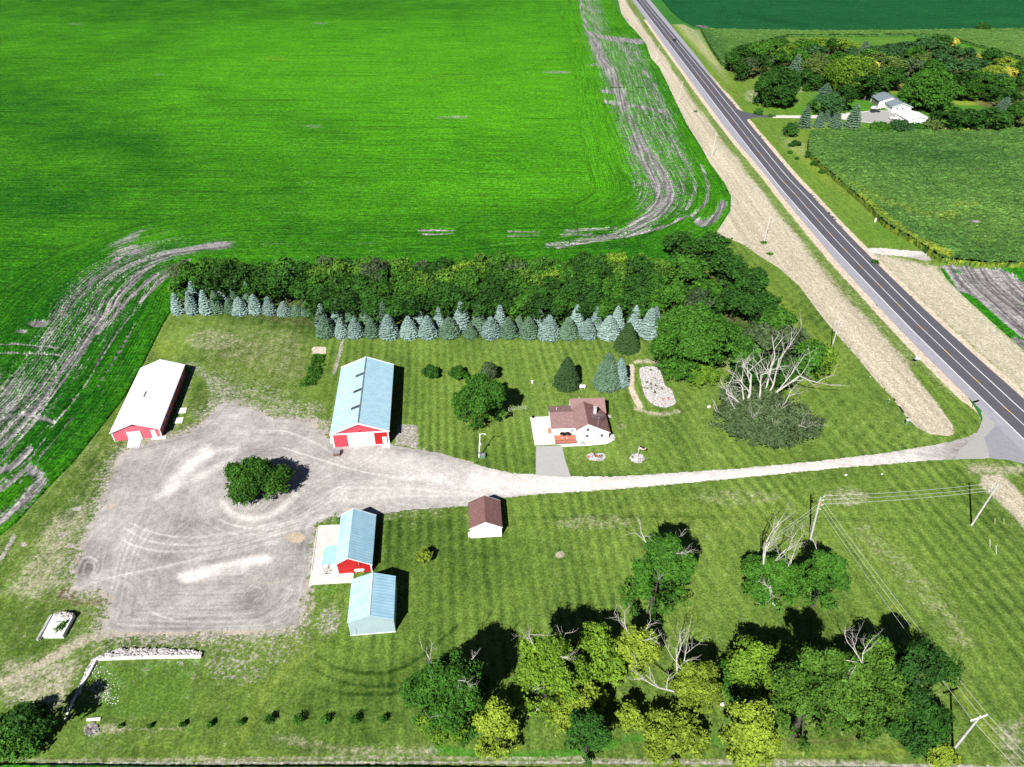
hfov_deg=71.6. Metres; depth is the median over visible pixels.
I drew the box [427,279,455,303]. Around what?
broadleaf tree
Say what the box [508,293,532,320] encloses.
broadleaf tree
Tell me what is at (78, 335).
bean field
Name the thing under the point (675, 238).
broadleaf tree
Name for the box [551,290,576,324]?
broadleaf tree
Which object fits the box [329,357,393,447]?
barn
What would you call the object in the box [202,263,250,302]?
broadleaf tree
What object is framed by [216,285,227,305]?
spruce
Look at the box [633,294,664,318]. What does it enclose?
broadleaf tree
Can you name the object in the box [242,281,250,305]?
spruce
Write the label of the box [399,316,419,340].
spruce
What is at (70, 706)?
retaining wall
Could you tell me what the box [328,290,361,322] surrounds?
broadleaf tree
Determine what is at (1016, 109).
broadleaf tree
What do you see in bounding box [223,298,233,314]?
spruce
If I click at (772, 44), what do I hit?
broadleaf tree
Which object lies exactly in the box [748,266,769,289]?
broadleaf tree
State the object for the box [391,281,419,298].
broadleaf tree
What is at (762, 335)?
broadleaf tree
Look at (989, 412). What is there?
road shoulder
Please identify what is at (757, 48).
broadleaf tree
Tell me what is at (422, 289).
broadleaf tree
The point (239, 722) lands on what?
sapling
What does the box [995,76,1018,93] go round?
broadleaf tree
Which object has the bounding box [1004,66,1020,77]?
broadleaf tree
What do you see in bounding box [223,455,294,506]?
broadleaf tree
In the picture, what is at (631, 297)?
broadleaf tree
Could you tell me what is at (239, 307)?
spruce
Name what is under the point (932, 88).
broadleaf tree
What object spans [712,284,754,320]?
broadleaf tree
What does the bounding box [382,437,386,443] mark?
walk door
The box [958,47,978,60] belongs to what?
broadleaf tree
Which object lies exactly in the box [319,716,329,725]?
sapling
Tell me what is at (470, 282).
broadleaf tree
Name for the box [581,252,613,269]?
broadleaf tree
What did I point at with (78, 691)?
rubble strip
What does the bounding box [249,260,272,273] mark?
broadleaf tree
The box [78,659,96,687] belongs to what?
retaining wall
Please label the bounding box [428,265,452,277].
broadleaf tree
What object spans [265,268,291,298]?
broadleaf tree
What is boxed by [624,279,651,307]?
broadleaf tree
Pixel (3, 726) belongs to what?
bush
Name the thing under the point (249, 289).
broadleaf tree
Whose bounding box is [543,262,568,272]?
broadleaf tree
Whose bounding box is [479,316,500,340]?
spruce
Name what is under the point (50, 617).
old pole
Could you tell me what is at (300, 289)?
broadleaf tree
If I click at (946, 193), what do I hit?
corn field
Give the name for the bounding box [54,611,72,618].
rubble pile
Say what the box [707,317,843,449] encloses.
broadleaf tree
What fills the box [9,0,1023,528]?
ground
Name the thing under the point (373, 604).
shed
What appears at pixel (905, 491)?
power wire
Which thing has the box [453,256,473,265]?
broadleaf tree
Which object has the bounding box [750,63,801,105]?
broadleaf tree
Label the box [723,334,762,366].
broadleaf tree
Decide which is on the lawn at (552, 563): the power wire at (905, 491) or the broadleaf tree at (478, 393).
the broadleaf tree at (478, 393)
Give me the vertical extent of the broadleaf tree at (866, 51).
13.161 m
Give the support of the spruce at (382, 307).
on the lawn at (552, 563)
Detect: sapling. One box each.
[178,722,185,727]
[205,720,213,728]
[236,719,244,726]
[263,713,273,725]
[291,712,303,725]
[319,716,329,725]
[349,713,359,724]
[378,714,388,723]
[415,548,433,563]
[420,364,438,378]
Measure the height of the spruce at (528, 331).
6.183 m
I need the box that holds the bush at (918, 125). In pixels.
[911,122,924,128]
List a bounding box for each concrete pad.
[127,438,141,446]
[151,436,165,439]
[173,417,183,423]
[177,408,186,413]
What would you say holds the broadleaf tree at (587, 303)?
on the lawn at (552, 563)
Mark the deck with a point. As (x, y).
(565, 440)
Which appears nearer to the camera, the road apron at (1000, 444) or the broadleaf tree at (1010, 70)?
the road apron at (1000, 444)
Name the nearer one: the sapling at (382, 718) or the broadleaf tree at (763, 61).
the sapling at (382, 718)
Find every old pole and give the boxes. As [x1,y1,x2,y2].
[37,614,52,640]
[38,613,55,639]
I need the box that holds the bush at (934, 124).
[921,119,944,129]
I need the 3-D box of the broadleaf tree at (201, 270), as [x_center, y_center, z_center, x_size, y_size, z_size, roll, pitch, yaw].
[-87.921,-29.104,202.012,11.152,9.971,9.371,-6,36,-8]
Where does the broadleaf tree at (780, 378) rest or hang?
on the lawn at (552, 563)
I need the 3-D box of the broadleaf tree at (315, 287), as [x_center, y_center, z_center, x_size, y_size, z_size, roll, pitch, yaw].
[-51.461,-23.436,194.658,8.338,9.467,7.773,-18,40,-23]
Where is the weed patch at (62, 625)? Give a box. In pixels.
[53,619,67,632]
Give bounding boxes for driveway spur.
[536,445,570,476]
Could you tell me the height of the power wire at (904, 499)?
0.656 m
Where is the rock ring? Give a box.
[235,498,260,504]
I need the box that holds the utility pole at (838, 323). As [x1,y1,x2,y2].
[832,319,841,345]
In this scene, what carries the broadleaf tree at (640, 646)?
on the lawn at (552, 563)
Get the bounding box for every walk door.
[150,430,156,436]
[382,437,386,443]
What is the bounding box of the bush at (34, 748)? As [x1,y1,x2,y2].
[10,722,50,760]
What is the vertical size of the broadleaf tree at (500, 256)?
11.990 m
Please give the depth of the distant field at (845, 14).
595.39 m
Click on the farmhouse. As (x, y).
(889, 102)
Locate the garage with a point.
(485, 516)
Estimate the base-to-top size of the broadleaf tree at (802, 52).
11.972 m
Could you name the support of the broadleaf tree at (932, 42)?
on the verge at (936, 294)
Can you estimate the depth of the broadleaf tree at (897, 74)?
385.35 m
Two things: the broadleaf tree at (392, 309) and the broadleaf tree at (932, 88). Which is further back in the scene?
the broadleaf tree at (932, 88)
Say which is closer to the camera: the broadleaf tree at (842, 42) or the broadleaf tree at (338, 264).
the broadleaf tree at (338, 264)
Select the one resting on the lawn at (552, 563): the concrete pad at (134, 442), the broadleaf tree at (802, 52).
the concrete pad at (134, 442)
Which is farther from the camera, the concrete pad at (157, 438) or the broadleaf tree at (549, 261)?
the broadleaf tree at (549, 261)
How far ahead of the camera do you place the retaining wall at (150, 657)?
110.75 m
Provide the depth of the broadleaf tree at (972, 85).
371.31 m
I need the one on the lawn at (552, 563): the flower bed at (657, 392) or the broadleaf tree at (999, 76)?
the flower bed at (657, 392)
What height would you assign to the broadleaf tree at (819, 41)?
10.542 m
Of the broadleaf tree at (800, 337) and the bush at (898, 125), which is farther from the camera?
the bush at (898, 125)
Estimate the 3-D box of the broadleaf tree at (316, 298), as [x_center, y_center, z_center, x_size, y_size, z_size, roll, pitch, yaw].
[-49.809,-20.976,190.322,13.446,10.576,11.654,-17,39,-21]
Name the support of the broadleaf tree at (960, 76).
on the verge at (936, 294)
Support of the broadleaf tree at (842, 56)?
on the verge at (936, 294)
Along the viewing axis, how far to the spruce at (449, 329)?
185.40 m
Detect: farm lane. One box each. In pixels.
[773,110,885,122]
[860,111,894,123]
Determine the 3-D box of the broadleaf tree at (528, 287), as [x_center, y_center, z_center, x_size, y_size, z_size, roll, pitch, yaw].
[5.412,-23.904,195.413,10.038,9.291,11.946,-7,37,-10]
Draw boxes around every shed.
[322,508,375,573]
[347,572,396,635]
[894,110,932,122]
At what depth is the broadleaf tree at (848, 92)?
351.51 m
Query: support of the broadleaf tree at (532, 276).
on the lawn at (552, 563)
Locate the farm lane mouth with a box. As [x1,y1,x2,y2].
[738,109,768,119]
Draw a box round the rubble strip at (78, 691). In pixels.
[76,657,94,695]
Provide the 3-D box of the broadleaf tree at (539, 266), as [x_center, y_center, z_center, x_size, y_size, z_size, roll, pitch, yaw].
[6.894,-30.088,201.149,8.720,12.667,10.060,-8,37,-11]
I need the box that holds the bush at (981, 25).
[975,22,991,29]
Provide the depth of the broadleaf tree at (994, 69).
396.20 m
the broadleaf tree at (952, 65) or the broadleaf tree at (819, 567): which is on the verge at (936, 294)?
the broadleaf tree at (952, 65)
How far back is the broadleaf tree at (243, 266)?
199.65 m
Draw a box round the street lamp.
[478,433,485,457]
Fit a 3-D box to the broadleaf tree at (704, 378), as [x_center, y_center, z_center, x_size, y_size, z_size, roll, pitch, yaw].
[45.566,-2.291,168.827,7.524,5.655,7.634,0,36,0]
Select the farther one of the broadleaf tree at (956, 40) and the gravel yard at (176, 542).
the broadleaf tree at (956, 40)
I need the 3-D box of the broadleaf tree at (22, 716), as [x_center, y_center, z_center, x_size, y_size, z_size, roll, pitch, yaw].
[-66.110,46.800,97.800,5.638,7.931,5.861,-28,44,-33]
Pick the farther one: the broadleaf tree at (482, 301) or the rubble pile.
the broadleaf tree at (482, 301)
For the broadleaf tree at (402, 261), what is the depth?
202.00 m
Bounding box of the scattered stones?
[84,665,120,704]
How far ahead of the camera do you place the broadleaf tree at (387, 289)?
191.82 m
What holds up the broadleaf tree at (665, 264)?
on the lawn at (552, 563)
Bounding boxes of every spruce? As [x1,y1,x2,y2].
[170,293,184,315]
[184,290,198,315]
[188,281,198,305]
[198,290,212,315]
[209,291,223,314]
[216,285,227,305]
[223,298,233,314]
[228,285,240,300]
[231,297,248,316]
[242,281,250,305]
[247,294,263,315]
[261,296,277,316]
[276,301,290,317]
[290,303,301,316]
[300,301,314,316]
[315,303,328,327]
[315,315,334,339]
[331,302,343,329]
[334,318,347,339]
[344,310,356,327]
[347,318,364,339]
[358,305,371,329]
[363,318,379,339]
[376,301,387,328]
[379,314,399,340]
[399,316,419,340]
[413,307,423,329]
[418,315,438,340]
[433,307,444,330]
[437,317,460,340]
[453,302,470,333]
[463,323,477,339]
[471,304,486,332]
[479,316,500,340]
[494,305,505,328]
[500,316,518,339]
[514,315,523,332]
[518,316,538,341]
[534,308,544,329]
[537,315,560,342]
[552,357,580,392]
[559,317,578,340]
[570,304,583,331]
[578,318,597,340]
[590,306,602,331]
[592,352,620,392]
[596,315,619,341]
[613,305,624,330]
[613,322,639,356]
[616,358,628,389]
[627,305,642,333]
[637,308,657,339]
[655,306,660,318]
[789,53,801,71]
[796,104,811,128]
[813,112,824,127]
[815,83,832,100]
[824,109,829,121]
[827,111,842,127]
[844,103,861,128]
[859,40,869,53]
[995,97,1010,110]
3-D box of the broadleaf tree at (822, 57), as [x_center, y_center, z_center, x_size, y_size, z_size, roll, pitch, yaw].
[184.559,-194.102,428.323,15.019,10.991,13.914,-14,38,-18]
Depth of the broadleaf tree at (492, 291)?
190.95 m
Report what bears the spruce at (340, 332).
on the lawn at (552, 563)
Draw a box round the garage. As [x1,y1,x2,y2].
[468,495,502,537]
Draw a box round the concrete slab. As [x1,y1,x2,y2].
[42,614,75,637]
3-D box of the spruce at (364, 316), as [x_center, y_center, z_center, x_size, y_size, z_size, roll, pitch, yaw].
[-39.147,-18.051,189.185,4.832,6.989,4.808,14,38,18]
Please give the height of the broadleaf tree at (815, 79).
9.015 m
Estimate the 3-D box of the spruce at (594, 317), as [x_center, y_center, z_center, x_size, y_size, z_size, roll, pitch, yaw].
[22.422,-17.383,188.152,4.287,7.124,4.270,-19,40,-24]
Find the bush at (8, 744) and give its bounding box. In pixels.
[0,727,29,764]
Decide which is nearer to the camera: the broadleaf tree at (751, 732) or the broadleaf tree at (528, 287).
the broadleaf tree at (751, 732)
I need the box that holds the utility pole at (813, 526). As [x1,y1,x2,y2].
[809,496,823,539]
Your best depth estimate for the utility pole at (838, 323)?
178.67 m
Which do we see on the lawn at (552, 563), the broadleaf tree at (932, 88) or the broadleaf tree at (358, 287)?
the broadleaf tree at (358, 287)
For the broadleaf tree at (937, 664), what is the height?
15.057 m
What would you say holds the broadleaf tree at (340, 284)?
on the lawn at (552, 563)
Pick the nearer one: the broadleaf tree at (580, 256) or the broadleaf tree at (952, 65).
the broadleaf tree at (580, 256)
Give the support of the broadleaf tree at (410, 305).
on the lawn at (552, 563)
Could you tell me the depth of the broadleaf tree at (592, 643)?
104.45 m
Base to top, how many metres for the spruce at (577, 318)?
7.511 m
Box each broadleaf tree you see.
[2,699,57,743]
[163,259,196,282]
[166,269,198,302]
[177,260,197,289]
[187,264,209,286]
[192,270,228,298]
[193,256,217,268]
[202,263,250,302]
[205,262,232,295]
[217,257,238,266]
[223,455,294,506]
[234,262,256,297]
[235,275,262,299]
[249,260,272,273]
[251,272,283,300]
[253,267,268,296]
[264,267,300,303]
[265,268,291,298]
[270,256,298,268]
[283,276,311,302]
[290,260,314,272]
[290,269,309,302]
[302,285,344,322]
[303,271,330,287]
[306,261,330,283]
[307,283,329,300]
[315,254,335,264]
[324,257,352,276]
[325,276,356,293]
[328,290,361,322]
[329,268,358,281]
[334,257,352,266]
[349,280,386,312]
[350,262,370,277]
[351,255,371,266]
[351,274,370,283]
[355,290,394,324]
[359,256,390,284]
[367,292,403,322]
[369,268,395,284]
[370,282,394,296]
[388,257,414,278]
[388,264,409,284]
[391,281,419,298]
[394,270,414,285]
[394,294,434,319]
[399,638,494,747]
[411,258,428,267]
[411,265,434,278]
[411,270,435,285]
[411,283,433,311]
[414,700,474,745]
[426,256,455,269]
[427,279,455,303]
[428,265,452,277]
[429,297,453,325]
[433,266,458,282]
[435,284,475,325]
[448,365,468,379]
[450,372,506,429]
[451,261,474,273]
[452,274,487,311]
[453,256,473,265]
[456,265,484,287]
[467,292,495,317]
[468,251,490,272]
[471,694,519,761]
[472,262,492,276]
[474,279,509,316]
[479,272,511,302]
[479,361,497,378]
[484,262,505,276]
[484,297,513,318]
[487,248,513,265]
[494,268,525,290]
[501,261,526,272]
[503,285,522,310]
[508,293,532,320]
[510,256,526,263]
[511,624,591,728]
[513,281,545,311]
[516,267,543,288]
[523,258,548,277]
[524,292,563,324]
[531,255,556,269]
[537,268,560,295]
[537,275,568,314]
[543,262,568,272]
[547,681,608,739]
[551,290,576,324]
[552,259,569,267]
[557,267,585,284]
[561,708,613,766]
[564,276,590,313]
[566,251,592,265]
[567,620,626,691]
[568,260,590,281]
[572,293,600,318]
[577,264,604,286]
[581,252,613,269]
[586,283,607,299]
[587,295,624,323]
[588,257,613,276]
[600,273,623,295]
[601,279,628,313]
[604,251,627,263]
[608,260,634,280]
[610,601,663,680]
[611,291,650,319]
[611,699,647,733]
[617,519,697,623]
[623,272,648,290]
[624,255,656,279]
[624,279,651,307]
[629,616,723,714]
[631,252,652,271]
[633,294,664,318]
[643,707,711,766]
[646,271,669,284]
[646,277,674,304]
[646,300,732,381]
[652,264,673,283]
[653,258,674,282]
[659,278,688,311]
[660,230,693,258]
[660,353,701,378]
[670,252,712,286]
[680,287,714,306]
[686,277,723,309]
[688,229,738,267]
[689,361,721,387]
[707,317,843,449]
[708,252,748,286]
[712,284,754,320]
[713,317,743,355]
[713,657,769,704]
[718,698,781,766]
[722,634,800,712]
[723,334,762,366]
[724,51,741,71]
[724,360,764,391]
[731,44,755,58]
[731,267,768,295]
[732,61,749,81]
[739,57,758,77]
[740,289,783,326]
[740,321,781,355]
[740,501,810,611]
[745,41,771,57]
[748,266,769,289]
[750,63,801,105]
[752,53,772,75]
[753,353,798,393]
[757,305,798,330]
[763,38,781,56]
[767,642,862,757]
[769,49,788,65]
[775,325,813,360]
[776,38,790,48]
[776,43,799,63]
[785,47,809,64]
[790,38,816,47]
[791,525,852,610]
[793,338,829,381]
[797,68,813,84]
[800,57,823,74]
[801,44,827,59]
[807,52,830,61]
[807,100,817,108]
[808,74,825,90]
[810,36,827,49]
[811,344,838,380]
[813,91,845,116]
[815,60,831,74]
[822,55,879,93]
[825,37,838,53]
[828,51,846,63]
[834,38,851,50]
[834,84,857,108]
[836,53,855,58]
[837,680,909,745]
[841,625,915,709]
[845,41,860,49]
[845,46,858,55]
[852,75,889,100]
[856,48,880,62]
[864,52,887,68]
[874,43,903,57]
[877,73,894,90]
[878,66,907,90]
[879,44,904,59]
[879,55,909,69]
[880,696,955,758]
[891,636,965,708]
[893,41,921,59]
[895,67,960,110]
[901,58,925,76]
[903,45,927,59]
[909,52,931,73]
[914,36,948,51]
[916,58,946,70]
[925,740,960,766]
[926,49,950,63]
[928,109,947,123]
[933,34,954,48]
[943,106,969,129]
[944,59,965,73]
[945,45,964,59]
[948,38,959,45]
[952,70,981,84]
[957,85,979,99]
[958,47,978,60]
[959,81,984,99]
[959,108,980,129]
[961,58,989,70]
[966,69,982,79]
[969,106,1014,128]
[974,70,996,93]
[978,84,1003,101]
[980,47,1004,65]
[982,65,1007,73]
[986,72,1010,95]
[989,56,1016,66]
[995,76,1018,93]
[995,88,1021,103]
[996,116,1013,127]
[1003,101,1023,127]
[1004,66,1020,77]
[1010,61,1023,77]
[1013,73,1023,100]
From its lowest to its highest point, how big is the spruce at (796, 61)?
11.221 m
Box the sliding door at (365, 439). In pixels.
[347,433,375,446]
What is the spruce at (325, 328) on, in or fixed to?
on the lawn at (552, 563)
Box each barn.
[109,359,185,440]
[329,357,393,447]
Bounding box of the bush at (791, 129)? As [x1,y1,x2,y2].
[781,121,799,136]
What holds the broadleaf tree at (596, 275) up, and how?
on the lawn at (552, 563)
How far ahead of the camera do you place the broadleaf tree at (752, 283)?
195.60 m
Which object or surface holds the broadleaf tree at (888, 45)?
on the verge at (936, 294)
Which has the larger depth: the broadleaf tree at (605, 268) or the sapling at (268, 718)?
the broadleaf tree at (605, 268)
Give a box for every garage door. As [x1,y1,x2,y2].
[127,431,140,439]
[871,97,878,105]
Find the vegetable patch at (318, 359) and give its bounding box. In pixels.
[299,353,325,386]
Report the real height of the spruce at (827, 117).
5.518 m
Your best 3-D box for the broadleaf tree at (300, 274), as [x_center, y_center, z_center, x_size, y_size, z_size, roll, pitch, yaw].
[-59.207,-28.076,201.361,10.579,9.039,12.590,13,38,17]
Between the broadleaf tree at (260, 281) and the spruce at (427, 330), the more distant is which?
the broadleaf tree at (260, 281)
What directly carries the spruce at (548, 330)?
on the lawn at (552, 563)
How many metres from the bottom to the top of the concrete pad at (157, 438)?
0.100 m
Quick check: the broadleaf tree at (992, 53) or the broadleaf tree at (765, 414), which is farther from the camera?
the broadleaf tree at (992, 53)
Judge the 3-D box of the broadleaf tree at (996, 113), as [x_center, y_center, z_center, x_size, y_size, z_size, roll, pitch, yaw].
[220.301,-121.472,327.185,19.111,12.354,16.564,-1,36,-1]
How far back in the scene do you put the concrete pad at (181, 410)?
161.46 m
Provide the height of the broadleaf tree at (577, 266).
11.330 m
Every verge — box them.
[618,0,979,435]
[670,24,1023,397]
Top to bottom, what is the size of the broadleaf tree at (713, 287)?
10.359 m
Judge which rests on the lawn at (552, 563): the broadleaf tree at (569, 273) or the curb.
the broadleaf tree at (569, 273)
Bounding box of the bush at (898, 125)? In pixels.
[889,118,913,131]
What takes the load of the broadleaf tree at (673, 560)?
on the lawn at (552, 563)
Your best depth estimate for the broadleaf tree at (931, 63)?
403.58 m
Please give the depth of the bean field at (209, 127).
343.05 m
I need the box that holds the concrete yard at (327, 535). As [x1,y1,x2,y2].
[309,524,353,584]
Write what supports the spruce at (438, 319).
on the lawn at (552, 563)
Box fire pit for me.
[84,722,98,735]
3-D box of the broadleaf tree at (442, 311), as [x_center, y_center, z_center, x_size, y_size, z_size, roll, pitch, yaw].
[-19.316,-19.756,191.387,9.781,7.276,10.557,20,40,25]
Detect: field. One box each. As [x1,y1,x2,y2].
[0,0,474,255]
[0,255,404,535]
[0,765,373,766]
[404,87,730,264]
[452,0,668,86]
[662,0,1023,29]
[701,28,1023,69]
[807,127,1023,267]
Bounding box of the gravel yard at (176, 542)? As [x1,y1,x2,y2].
[69,400,989,634]
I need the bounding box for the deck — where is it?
[554,435,576,443]
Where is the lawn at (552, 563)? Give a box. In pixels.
[0,227,1023,766]
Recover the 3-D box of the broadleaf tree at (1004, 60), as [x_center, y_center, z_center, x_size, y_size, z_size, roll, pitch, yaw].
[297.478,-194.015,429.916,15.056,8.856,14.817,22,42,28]
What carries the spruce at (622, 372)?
on the lawn at (552, 563)
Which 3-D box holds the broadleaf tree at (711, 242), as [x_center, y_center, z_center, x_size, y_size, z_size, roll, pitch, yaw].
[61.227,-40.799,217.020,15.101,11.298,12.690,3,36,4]
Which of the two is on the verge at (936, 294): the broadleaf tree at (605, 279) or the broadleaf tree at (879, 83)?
the broadleaf tree at (879, 83)
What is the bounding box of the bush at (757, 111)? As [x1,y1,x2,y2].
[753,108,763,114]
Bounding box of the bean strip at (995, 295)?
[939,264,1023,349]
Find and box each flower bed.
[586,452,605,460]
[629,453,644,462]
[639,366,675,407]
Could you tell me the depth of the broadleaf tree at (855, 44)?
467.66 m
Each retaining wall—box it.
[64,688,79,720]
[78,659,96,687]
[86,717,100,720]
[95,655,201,660]
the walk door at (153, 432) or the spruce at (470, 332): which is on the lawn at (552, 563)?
the spruce at (470, 332)
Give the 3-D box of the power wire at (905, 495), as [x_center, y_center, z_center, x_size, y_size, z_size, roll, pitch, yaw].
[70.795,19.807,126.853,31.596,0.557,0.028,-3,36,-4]
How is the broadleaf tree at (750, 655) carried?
on the lawn at (552, 563)
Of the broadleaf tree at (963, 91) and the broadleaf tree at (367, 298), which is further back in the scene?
the broadleaf tree at (963, 91)
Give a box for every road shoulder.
[632,0,1023,450]
[646,0,715,82]
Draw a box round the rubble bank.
[97,647,201,659]
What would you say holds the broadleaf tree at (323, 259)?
on the ground at (667, 12)
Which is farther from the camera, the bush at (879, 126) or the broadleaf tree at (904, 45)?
the broadleaf tree at (904, 45)
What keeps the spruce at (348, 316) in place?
on the lawn at (552, 563)
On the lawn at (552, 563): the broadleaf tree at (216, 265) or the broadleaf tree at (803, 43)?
the broadleaf tree at (216, 265)
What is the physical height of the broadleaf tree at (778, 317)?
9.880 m
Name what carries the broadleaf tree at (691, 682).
on the lawn at (552, 563)
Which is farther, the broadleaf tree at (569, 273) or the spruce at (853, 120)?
the spruce at (853, 120)
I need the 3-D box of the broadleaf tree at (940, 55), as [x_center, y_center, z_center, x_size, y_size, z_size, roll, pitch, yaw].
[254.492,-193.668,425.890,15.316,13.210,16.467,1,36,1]
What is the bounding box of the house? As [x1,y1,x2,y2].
[548,398,610,441]
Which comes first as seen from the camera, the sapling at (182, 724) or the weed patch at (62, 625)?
the sapling at (182, 724)
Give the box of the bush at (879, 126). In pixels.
[868,121,891,132]
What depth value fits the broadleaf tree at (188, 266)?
198.56 m
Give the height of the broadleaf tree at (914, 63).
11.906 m
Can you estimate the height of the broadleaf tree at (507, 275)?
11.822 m
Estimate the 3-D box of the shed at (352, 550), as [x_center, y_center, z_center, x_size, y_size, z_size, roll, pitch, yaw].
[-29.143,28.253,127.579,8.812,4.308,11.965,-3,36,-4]
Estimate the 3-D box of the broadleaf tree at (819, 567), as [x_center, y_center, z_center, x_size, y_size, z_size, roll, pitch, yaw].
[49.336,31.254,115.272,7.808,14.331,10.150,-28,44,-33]
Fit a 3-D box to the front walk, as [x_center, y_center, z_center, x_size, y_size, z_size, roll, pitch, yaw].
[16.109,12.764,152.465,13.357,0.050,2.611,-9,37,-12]
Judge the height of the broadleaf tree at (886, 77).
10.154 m
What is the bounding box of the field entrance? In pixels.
[863,248,930,260]
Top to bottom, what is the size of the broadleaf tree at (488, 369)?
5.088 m
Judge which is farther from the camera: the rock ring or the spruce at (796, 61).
the spruce at (796, 61)
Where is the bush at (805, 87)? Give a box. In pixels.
[802,82,810,90]
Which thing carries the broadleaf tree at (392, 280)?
on the lawn at (552, 563)
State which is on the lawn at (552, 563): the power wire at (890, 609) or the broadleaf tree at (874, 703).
the broadleaf tree at (874, 703)
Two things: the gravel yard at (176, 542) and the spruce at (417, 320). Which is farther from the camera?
the spruce at (417, 320)
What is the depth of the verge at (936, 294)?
261.28 m
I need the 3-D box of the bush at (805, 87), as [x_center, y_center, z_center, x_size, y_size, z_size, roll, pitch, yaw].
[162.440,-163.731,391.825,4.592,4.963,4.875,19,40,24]
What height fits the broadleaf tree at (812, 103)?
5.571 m
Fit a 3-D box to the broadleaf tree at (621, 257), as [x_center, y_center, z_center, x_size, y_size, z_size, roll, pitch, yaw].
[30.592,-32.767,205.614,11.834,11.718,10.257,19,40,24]
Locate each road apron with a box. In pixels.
[955,412,994,458]
[984,424,1023,463]
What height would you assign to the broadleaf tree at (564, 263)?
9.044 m
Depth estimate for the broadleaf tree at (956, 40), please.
478.25 m
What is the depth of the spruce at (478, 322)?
187.50 m
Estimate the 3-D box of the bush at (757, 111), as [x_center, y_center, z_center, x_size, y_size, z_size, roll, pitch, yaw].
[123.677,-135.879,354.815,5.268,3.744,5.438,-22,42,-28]
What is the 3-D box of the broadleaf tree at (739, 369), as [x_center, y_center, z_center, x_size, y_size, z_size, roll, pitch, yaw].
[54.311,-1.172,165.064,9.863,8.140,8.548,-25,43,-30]
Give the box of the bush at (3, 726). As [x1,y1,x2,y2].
[0,703,28,732]
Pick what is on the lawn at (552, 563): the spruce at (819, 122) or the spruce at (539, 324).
the spruce at (539, 324)
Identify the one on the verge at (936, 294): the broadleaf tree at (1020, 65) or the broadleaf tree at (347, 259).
the broadleaf tree at (1020, 65)
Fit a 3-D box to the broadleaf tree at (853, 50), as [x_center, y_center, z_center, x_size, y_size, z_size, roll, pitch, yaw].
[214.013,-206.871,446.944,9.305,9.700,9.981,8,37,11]
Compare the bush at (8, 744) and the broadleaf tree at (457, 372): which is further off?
the broadleaf tree at (457, 372)
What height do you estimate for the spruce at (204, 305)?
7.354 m
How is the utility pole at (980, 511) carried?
on the lawn at (552, 563)
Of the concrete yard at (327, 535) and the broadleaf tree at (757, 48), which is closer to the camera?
the concrete yard at (327, 535)
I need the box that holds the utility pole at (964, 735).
[953,714,987,749]
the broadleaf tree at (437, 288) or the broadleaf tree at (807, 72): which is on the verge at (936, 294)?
the broadleaf tree at (807, 72)
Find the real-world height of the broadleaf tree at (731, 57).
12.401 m
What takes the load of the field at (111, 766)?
on the ground at (667, 12)
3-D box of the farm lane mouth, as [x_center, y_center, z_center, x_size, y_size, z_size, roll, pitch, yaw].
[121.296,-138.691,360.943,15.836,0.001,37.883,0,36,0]
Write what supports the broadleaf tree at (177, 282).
on the lawn at (552, 563)
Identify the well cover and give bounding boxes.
[333,449,339,456]
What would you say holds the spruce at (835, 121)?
on the verge at (936, 294)
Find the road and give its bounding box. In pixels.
[636,0,1023,438]
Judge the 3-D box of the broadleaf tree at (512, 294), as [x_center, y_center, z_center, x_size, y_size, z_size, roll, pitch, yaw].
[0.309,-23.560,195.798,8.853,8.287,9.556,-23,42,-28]
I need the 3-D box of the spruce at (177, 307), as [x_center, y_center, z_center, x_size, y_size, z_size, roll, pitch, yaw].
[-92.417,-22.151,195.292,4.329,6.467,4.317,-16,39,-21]
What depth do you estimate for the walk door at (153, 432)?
153.27 m
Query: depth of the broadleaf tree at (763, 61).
414.35 m
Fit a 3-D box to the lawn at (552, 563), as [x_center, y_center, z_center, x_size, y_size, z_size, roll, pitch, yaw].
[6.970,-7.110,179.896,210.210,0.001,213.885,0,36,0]
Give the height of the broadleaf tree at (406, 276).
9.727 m
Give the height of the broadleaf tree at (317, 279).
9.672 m
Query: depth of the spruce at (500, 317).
186.77 m
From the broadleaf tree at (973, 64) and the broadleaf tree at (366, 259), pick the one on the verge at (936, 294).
the broadleaf tree at (973, 64)
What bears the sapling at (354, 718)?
on the lawn at (552, 563)
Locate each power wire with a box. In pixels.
[822,511,969,716]
[823,507,977,711]
[824,487,990,499]
[825,504,984,710]
[831,483,989,495]
[833,491,983,503]
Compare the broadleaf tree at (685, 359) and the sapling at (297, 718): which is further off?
the broadleaf tree at (685, 359)
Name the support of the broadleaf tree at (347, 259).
on the lawn at (552, 563)
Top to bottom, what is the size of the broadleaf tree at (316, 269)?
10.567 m
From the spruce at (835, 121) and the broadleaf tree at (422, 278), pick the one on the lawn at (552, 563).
the broadleaf tree at (422, 278)
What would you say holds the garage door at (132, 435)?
in the barn at (148, 404)
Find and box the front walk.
[557,435,613,446]
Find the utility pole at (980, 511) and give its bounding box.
[970,482,998,525]
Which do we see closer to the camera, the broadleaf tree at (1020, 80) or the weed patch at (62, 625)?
the weed patch at (62, 625)
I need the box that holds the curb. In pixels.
[311,527,317,570]
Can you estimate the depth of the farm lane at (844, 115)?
352.58 m
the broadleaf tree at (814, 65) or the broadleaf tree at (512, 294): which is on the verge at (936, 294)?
the broadleaf tree at (814, 65)
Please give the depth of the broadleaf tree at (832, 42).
463.20 m
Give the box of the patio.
[530,416,554,444]
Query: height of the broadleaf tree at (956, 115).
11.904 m
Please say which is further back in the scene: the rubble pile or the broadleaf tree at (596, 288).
the broadleaf tree at (596, 288)

